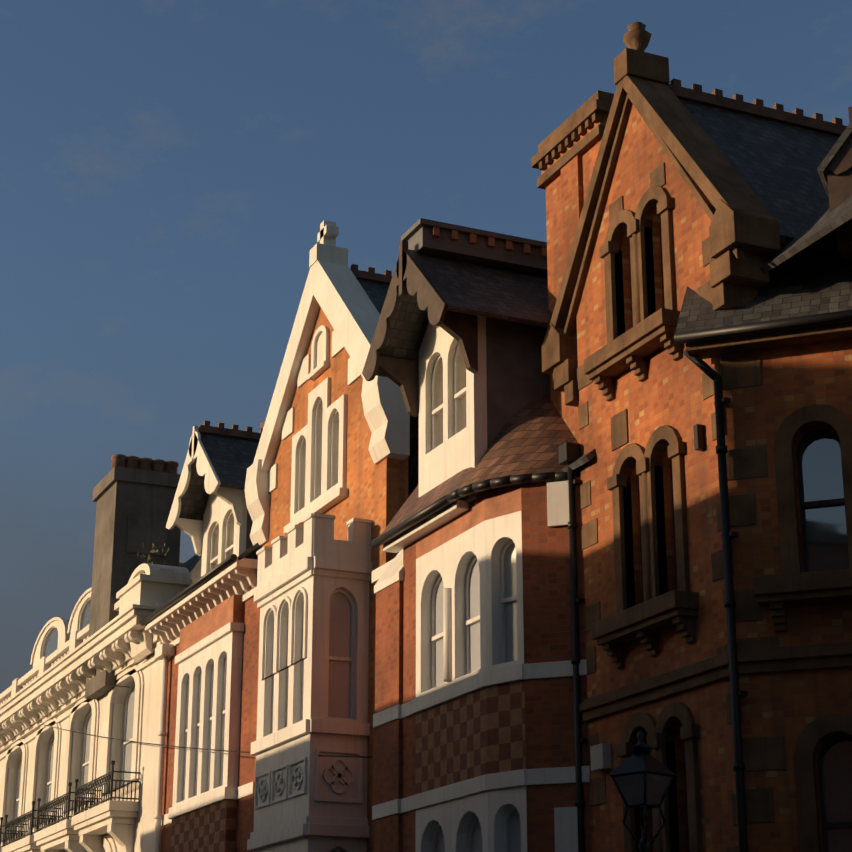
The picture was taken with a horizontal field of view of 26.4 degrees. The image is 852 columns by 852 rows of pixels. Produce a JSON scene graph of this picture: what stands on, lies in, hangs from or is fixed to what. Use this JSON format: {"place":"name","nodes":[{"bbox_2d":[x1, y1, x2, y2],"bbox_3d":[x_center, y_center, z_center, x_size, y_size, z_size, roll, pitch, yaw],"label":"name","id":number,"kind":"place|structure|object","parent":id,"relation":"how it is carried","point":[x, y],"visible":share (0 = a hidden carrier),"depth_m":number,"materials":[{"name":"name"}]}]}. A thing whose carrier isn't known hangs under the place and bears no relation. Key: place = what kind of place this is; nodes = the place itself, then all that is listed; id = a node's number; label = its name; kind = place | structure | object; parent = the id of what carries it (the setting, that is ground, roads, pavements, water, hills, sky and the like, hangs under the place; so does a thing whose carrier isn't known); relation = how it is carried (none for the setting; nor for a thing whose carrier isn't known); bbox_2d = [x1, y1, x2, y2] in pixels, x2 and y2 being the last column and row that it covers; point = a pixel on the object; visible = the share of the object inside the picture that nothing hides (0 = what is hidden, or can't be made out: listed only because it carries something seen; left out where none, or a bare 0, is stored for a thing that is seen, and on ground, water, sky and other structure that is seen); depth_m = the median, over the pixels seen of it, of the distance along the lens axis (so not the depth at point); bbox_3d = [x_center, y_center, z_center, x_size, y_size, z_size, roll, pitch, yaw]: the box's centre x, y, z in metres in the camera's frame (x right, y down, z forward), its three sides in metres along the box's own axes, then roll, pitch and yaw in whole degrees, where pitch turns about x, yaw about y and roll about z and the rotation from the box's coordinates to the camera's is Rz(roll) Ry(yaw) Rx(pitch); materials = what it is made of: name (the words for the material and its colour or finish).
{"place":"outdoors","nodes":[
{"label":"outdoors","id":0,"kind":"place"},
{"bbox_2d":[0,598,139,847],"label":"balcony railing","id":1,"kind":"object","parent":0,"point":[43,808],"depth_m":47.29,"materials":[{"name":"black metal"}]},
{"bbox_2d":[180,554,201,582],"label":"roof","id":2,"kind":"structure","parent":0,"point":[192,565],"depth_m":45.56,"materials":[{"name":"grey stone"}]},
{"bbox_2d":[140,425,257,851],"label":"trim","id":3,"kind":"structure","parent":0,"point":[209,692],"depth_m":37.55,"materials":[{"name":"white paint"}]},
{"bbox_2d":[174,433,258,560],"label":"dormer roof","id":4,"kind":"structure","parent":3,"relation":"attached to","point":[231,459],"depth_m":38.69,"materials":[{"name":"grey stone"}]},
{"bbox_2d":[198,421,262,440],"bbox_3d":[-2.793,0.312,39.876,4.570,0.280,0.200,8,-20,-23],"label":"roof ridge cresting","id":5,"kind":"object","parent":4,"relation":"on","point":[220,429],"visible":0.29,"depth_m":39.16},
{"bbox_2d":[213,514,233,567],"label":"window panes","id":6,"kind":"structure","parent":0,"point":[230,539],"depth_m":38.37,"materials":[{"name":"grey glass"}]},
{"bbox_2d":[246,509,257,559],"bbox_3d":[-2.921,2.691,39.010,2.850,1.900,2.560,8,-20,-23],"label":"building lead","id":7,"kind":"object","parent":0,"point":[252,554],"depth_m":37.30,"materials":[{"name":"black metal"}]},
{"bbox_2d":[357,279,418,497],"bbox_3d":[1.419,-0.887,35.512,6.600,3.266,6.440,8,-20,-23],"label":"building slate","id":8,"kind":"object","parent":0,"point":[376,292],"depth_m":36.69,"materials":[{"name":"grey stone"}]},
{"bbox_2d":[351,264,391,283],"bbox_3d":[1.442,-2.554,36.087,6.550,0.280,0.200,8,-20,-23],"label":"roof ridge cresting","id":9,"kind":"object","parent":8,"relation":"on","point":[369,274],"visible":0.15,"depth_m":34.92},
{"bbox_2d":[436,349,465,446],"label":"window panes","id":10,"kind":"structure","parent":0,"point":[461,400],"depth_m":26.41,"materials":[{"name":"grey glass"}]},
{"bbox_2d":[362,240,589,851],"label":"trim","id":11,"kind":"structure","parent":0,"point":[492,802],"depth_m":25.23,"materials":[{"name":"white paint"}]},
{"bbox_2d":[590,743,610,771],"bbox_3d":[2.160,4.097,22.424,0.120,0.300,0.300,8,-20,-23],"label":"alarm box","id":12,"kind":"object","parent":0,"point":[600,754],"visible":1,"depth_m":22.33,"materials":[{"name":"white plastic"}]},
{"bbox_2d":[531,22,851,851],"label":"building","id":13,"kind":"structure","parent":0,"point":[741,244],"depth_m":21.51,"materials":[{"name":"orange brick"}]},
{"bbox_2d":[558,107,851,851],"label":"drainpipes","id":14,"kind":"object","parent":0,"point":[569,453],"depth_m":20.59,"materials":[{"name":"black metal"}]},
{"label":"street grass","id":15,"kind":"object","parent":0,"visible":0},
{"bbox_2d":[0,563,191,851],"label":"stucco building","id":16,"kind":"structure","parent":15,"relation":"on","point":[49,690],"depth_m":44.99,"materials":[{"name":"white paint"}]},
{"bbox_2d":[17,685,134,819],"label":"window panes","id":17,"kind":"structure","parent":16,"relation":"attached to","point":[129,735],"depth_m":44.70,"materials":[{"name":"grey"}]},
{"bbox_2d":[85,466,180,698],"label":"chimney","id":18,"kind":"object","parent":16,"relation":"on","point":[133,507],"visible":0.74,"depth_m":46.12,"materials":[{"name":"grey concrete"}]},
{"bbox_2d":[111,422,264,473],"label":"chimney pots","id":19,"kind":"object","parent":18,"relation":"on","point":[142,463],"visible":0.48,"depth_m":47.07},
{"bbox_2d":[143,543,168,563],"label":"plant","id":20,"kind":"object","parent":16,"relation":"on","point":[153,550],"visible":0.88,"depth_m":42.52,"materials":[{"name":"green plant"}]},
{"bbox_2d":[42,724,371,757],"bbox_3d":[-9.085,7.464,47.213,0.023,8.233,43.572,8,-20,-21],"label":"overhead cable","id":21,"kind":"object","parent":16,"relation":"attached to","point":[208,749],"visible":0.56,"depth_m":35.80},
{"bbox_2d":[160,586,259,851],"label":"brick building","id":22,"kind":"structure","parent":15,"relation":"on","point":[246,770],"depth_m":35.56,"materials":[{"name":"orange brick"}]},
{"bbox_2d":[170,799,237,851],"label":"wall panel","id":23,"kind":"object","parent":22,"relation":"attached to","point":[211,828],"visible":0.89,"depth_m":35.87,"materials":[{"name":"red brick"}]},
{"bbox_2d":[179,594,243,653],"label":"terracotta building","id":24,"kind":"structure","parent":22,"relation":"attached to","point":[219,616],"depth_m":37.41,"materials":[{"name":"orange brick"}]},
{"bbox_2d":[245,220,409,851],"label":"white building","id":25,"kind":"structure","parent":15,"relation":"on","point":[307,798],"depth_m":30.54,"materials":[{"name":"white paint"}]},
{"bbox_2d":[301,402,338,508],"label":"window panes","id":26,"kind":"structure","parent":25,"relation":"in","point":[336,444],"depth_m":33.55,"materials":[{"name":"grey glass"}]},
{"bbox_2d":[316,332,323,366],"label":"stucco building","id":27,"kind":"structure","parent":25,"relation":"in","point":[320,349],"depth_m":34.16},
{"bbox_2d":[328,592,350,851],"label":"window pane","id":28,"kind":"structure","parent":25,"relation":"attached to","point":[339,671],"depth_m":29.94,"materials":[{"name":"brown"}]},
{"bbox_2d":[374,466,591,851],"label":"brick wall","id":29,"kind":"structure","parent":15,"relation":"on","point":[549,724],"depth_m":23.82,"materials":[{"name":"red brick"}]},
{"bbox_2d":[416,680,525,793],"bbox_3d":[0.690,4.253,24.521,0.512,1.150,2.940,8,-20,-23],"label":"wall panel","id":30,"kind":"object","parent":29,"relation":"attached to","point":[477,733],"visible":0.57,"depth_m":24.10,"materials":[{"name":"brown tile"}]},
{"bbox_2d":[435,543,520,851],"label":"window panes","id":31,"kind":"structure","parent":29,"relation":"attached to","point":[511,654],"depth_m":24.43,"materials":[{"name":"grey"}]},
{"bbox_2d":[416,226,546,558],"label":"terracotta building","id":32,"kind":"structure","parent":29,"relation":"attached to","point":[496,503],"depth_m":25.19,"materials":[{"name":"orange ceramic"}]},
{"bbox_2d":[376,249,595,471],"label":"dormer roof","id":33,"kind":"structure","parent":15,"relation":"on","point":[488,291],"depth_m":26.50,"materials":[{"name":"tile"}]},
{"bbox_2d":[401,218,549,491],"bbox_3d":[2.332,-0.510,27.308,5.620,4.360,1.900,8,-20,-23],"label":"building lead","id":34,"kind":"object","parent":33,"relation":"attached to","point":[518,380],"visible":0.19,"depth_m":26.01,"materials":[{"name":"grey metal"}]},
{"bbox_2d":[381,394,578,534],"bbox_3d":[0.835,-0.039,26.216,1.566,2.668,4.380,8,-20,-23],"label":"slate roof","id":35,"kind":"object","parent":33,"relation":"attached to","point":[533,435],"visible":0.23,"depth_m":25.05,"materials":[{"name":"brown tile"}]},
{"bbox_2d":[608,731,675,851],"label":"street lamp","id":36,"kind":"object","parent":15,"relation":"on","point":[641,759],"depth_m":15.36,"materials":[{"name":"black metal"}]},
{"bbox_2d":[675,99,851,332],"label":"slate roof","id":37,"kind":"structure","parent":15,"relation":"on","point":[781,169],"depth_m":21.89,"materials":[{"name":"grey stone"}]},
{"bbox_2d":[668,78,846,136],"bbox_3d":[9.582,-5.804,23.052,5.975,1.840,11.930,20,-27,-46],"label":"roof ridge cresting","id":38,"kind":"object","parent":37,"relation":"attached to","point":[757,108],"visible":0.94,"depth_m":24.81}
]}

